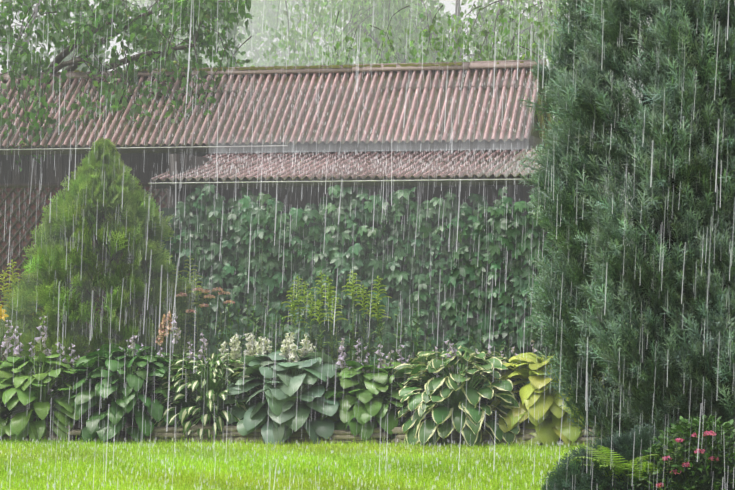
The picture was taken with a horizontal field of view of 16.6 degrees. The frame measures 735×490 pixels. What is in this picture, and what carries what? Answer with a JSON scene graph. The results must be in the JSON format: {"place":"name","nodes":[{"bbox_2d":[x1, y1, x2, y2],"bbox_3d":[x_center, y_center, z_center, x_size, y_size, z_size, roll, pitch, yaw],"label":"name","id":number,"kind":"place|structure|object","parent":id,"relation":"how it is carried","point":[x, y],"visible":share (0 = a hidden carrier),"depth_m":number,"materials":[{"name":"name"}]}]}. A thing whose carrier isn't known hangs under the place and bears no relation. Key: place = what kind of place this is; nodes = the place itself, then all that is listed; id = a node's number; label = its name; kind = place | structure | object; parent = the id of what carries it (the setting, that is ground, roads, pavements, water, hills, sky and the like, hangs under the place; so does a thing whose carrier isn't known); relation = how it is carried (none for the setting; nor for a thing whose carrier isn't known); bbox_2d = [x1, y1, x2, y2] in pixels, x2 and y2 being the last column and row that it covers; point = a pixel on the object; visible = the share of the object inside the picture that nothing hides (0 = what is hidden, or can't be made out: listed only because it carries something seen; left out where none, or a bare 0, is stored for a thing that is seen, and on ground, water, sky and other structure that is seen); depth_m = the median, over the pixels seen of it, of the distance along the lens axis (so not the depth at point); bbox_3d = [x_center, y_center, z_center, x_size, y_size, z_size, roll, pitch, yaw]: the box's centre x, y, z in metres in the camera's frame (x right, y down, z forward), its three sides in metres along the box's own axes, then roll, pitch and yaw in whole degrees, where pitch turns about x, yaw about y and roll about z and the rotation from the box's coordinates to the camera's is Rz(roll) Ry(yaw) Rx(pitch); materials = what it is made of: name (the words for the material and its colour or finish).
{"place":"outdoors","nodes":[
{"label":"outdoors","id":0,"kind":"place"},
{"bbox_2d":[0,305,13,412],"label":"lily","id":1,"kind":"object","parent":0,"point":[2,316],"depth_m":27.03,"materials":[{"name":"yellow plant"}]},
{"bbox_2d":[0,0,258,171],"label":"apple tree","id":2,"kind":"object","parent":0,"point":[89,40],"depth_m":32.19,"materials":[{"name":"green plant"}]},
{"bbox_2d":[0,0,238,143],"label":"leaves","id":3,"kind":"object","parent":2,"relation":"attached to","point":[122,50],"depth_m":32.23,"materials":[{"name":"green plant"}]},
{"bbox_2d":[0,323,635,489],"bbox_3d":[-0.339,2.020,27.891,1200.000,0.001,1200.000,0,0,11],"label":"lawn","id":4,"kind":"structure","parent":0,"point":[225,476],"depth_m":22.93,"materials":[{"name":"green plant"}]},
{"bbox_2d":[0,116,590,411],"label":"building walls","id":5,"kind":"structure","parent":4,"relation":"on","point":[162,158],"depth_m":29.02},
{"bbox_2d":[0,182,166,393],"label":"lattice fence","id":6,"kind":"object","parent":5,"relation":"attached to","point":[52,186],"depth_m":31.31,"materials":[{"name":"brown wood"}]},
{"bbox_2d":[0,140,534,188],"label":"roof fascia","id":7,"kind":"structure","parent":5,"relation":"attached to","point":[434,144],"depth_m":30.04,"materials":[{"name":"brown wood"}]},
{"bbox_2d":[0,68,553,181],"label":"roof sheets","id":8,"kind":"object","parent":5,"relation":"attached to","point":[379,112],"depth_m":30.93,"materials":[{"name":"brown metal"}]},
{"bbox_2d":[0,147,203,232],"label":"wall","id":9,"kind":"structure","parent":8,"relation":"hanging from","point":[66,169],"depth_m":30.92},
{"bbox_2d":[0,145,532,183],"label":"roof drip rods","id":10,"kind":"object","parent":8,"relation":"attached to","point":[263,181],"depth_m":27.81,"materials":[{"name":"grey metal"}]},
{"bbox_2d":[5,79,529,174],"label":"roof nails","id":11,"kind":"object","parent":8,"relation":"in","point":[293,109],"depth_m":30.95,"materials":[{"name":"grey metal"}]},
{"bbox_2d":[0,60,546,79],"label":"roof ridge boards","id":12,"kind":"object","parent":8,"relation":"on","point":[477,65],"depth_m":31.81,"materials":[{"name":"brown wood"}]},
{"bbox_2d":[22,62,522,73],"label":"roof ridge","id":13,"kind":"structure","parent":12,"relation":"on","point":[330,66],"depth_m":31.88,"materials":[{"name":"metal"}]},
{"bbox_2d":[163,178,543,297],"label":"wall","id":14,"kind":"structure","parent":8,"relation":"hanging from","point":[357,213],"depth_m":27.51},
{"bbox_2d":[0,313,605,445],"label":"hosta plant","id":15,"kind":"object","parent":4,"relation":"on","point":[67,407],"depth_m":25.89,"materials":[{"name":"green plant"}]},
{"bbox_2d":[0,424,606,445],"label":"garden edging","id":16,"kind":"object","parent":4,"relation":"on","point":[344,436],"depth_m":25.69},
{"bbox_2d":[4,409,626,442],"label":"bed soil","id":17,"kind":"structure","parent":4,"relation":"on","point":[77,425],"depth_m":26.17,"materials":[{"name":"brown soil"}]},
{"bbox_2d":[0,137,205,404],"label":"thuja tree","id":18,"kind":"object","parent":17,"relation":"on","point":[69,262],"depth_m":27.35,"materials":[{"name":"green plant"}]},
{"bbox_2d":[149,352,270,440],"bbox_3d":[-1.646,1.585,26.332,1.281,0.923,1.273,0,0,11],"label":"variegated hosta","id":19,"kind":"object","parent":17,"relation":"on","point":[175,366],"depth_m":25.96,"materials":[{"name":"green plant"}]},
{"bbox_2d":[0,240,515,418],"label":"perennial plants","id":20,"kind":"object","parent":17,"relation":"on","point":[351,343],"depth_m":26.94,"materials":[{"name":"green plant"}]},
{"bbox_2d":[0,256,391,344],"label":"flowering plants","id":21,"kind":"object","parent":20,"relation":"attached to","point":[205,291],"depth_m":27.00,"materials":[{"name":"green plant"}]},
{"bbox_2d":[140,184,570,414],"bbox_3d":[-0.132,0.601,27.522,4.942,2.569,0.586,0,0,11],"label":"ivy hedge","id":22,"kind":"object","parent":17,"relation":"on","point":[469,270],"depth_m":27.45,"materials":[{"name":"green plant"}]},
{"bbox_2d":[388,345,528,445],"bbox_3d":[0.977,1.551,25.754,1.522,1.025,1.516,0,0,-23],"label":"plant","id":23,"kind":"object","parent":17,"relation":"on","point":[472,428],"depth_m":25.26,"materials":[{"name":"green plant"}]},
{"bbox_2d":[0,0,637,383],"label":"trees","id":24,"kind":"object","parent":4,"relation":"on","point":[335,33],"depth_m":34.19,"materials":[{"name":"green plant"}]},
{"bbox_2d":[0,0,651,302],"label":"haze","id":25,"kind":"object","parent":4,"relation":"on","point":[442,1],"depth_m":74.86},
{"bbox_2d":[0,0,651,240],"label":"haze","id":26,"kind":"object","parent":4,"relation":"on","point":[282,31],"depth_m":41.87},
{"bbox_2d":[518,0,734,453],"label":"juniper tree","id":27,"kind":"object","parent":4,"relation":"on","point":[584,113],"depth_m":20.15,"materials":[{"name":"green plant"}]},
{"bbox_2d":[566,444,694,489],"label":"fern","id":28,"kind":"object","parent":4,"relation":"on","point":[618,465],"depth_m":18.73,"materials":[{"name":"green plant"}]},
{"bbox_2d":[540,422,734,489],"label":"shrub","id":29,"kind":"object","parent":4,"relation":"on","point":[575,477],"depth_m":18.92,"materials":[{"name":"green plant"}]},
{"bbox_2d":[630,414,734,489],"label":"spirea shrub","id":30,"kind":"object","parent":4,"relation":"on","point":[679,432],"depth_m":18.54,"materials":[{"name":"green plant"}]},
{"bbox_2d":[0,0,650,463],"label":"haze","id":31,"kind":"object","parent":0,"point":[272,220],"depth_m":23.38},
{"bbox_2d":[162,205,556,408],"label":"wall","id":32,"kind":"structure","parent":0,"point":[172,210],"depth_m":27.81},
{"bbox_2d":[0,0,733,489],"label":"rain streaks","id":33,"kind":"object","parent":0,"point":[324,240],"visible":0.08,"depth_m":20.26,"materials":[{"name":"liquid"}]},
{"bbox_2d":[0,0,734,489],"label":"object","id":34,"kind":"object","parent":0,"point":[386,220],"visible":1,"depth_m":11.89,"materials":[{"name":"liquid"}]},
{"bbox_2d":[210,132,528,152],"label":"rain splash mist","id":35,"kind":"structure","parent":0,"point":[370,144],"depth_m":30.19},
{"bbox_2d":[124,0,632,214],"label":"tree","id":36,"kind":"object","parent":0,"point":[502,19],"depth_m":35.24,"materials":[{"name":"green plant"}]}
]}

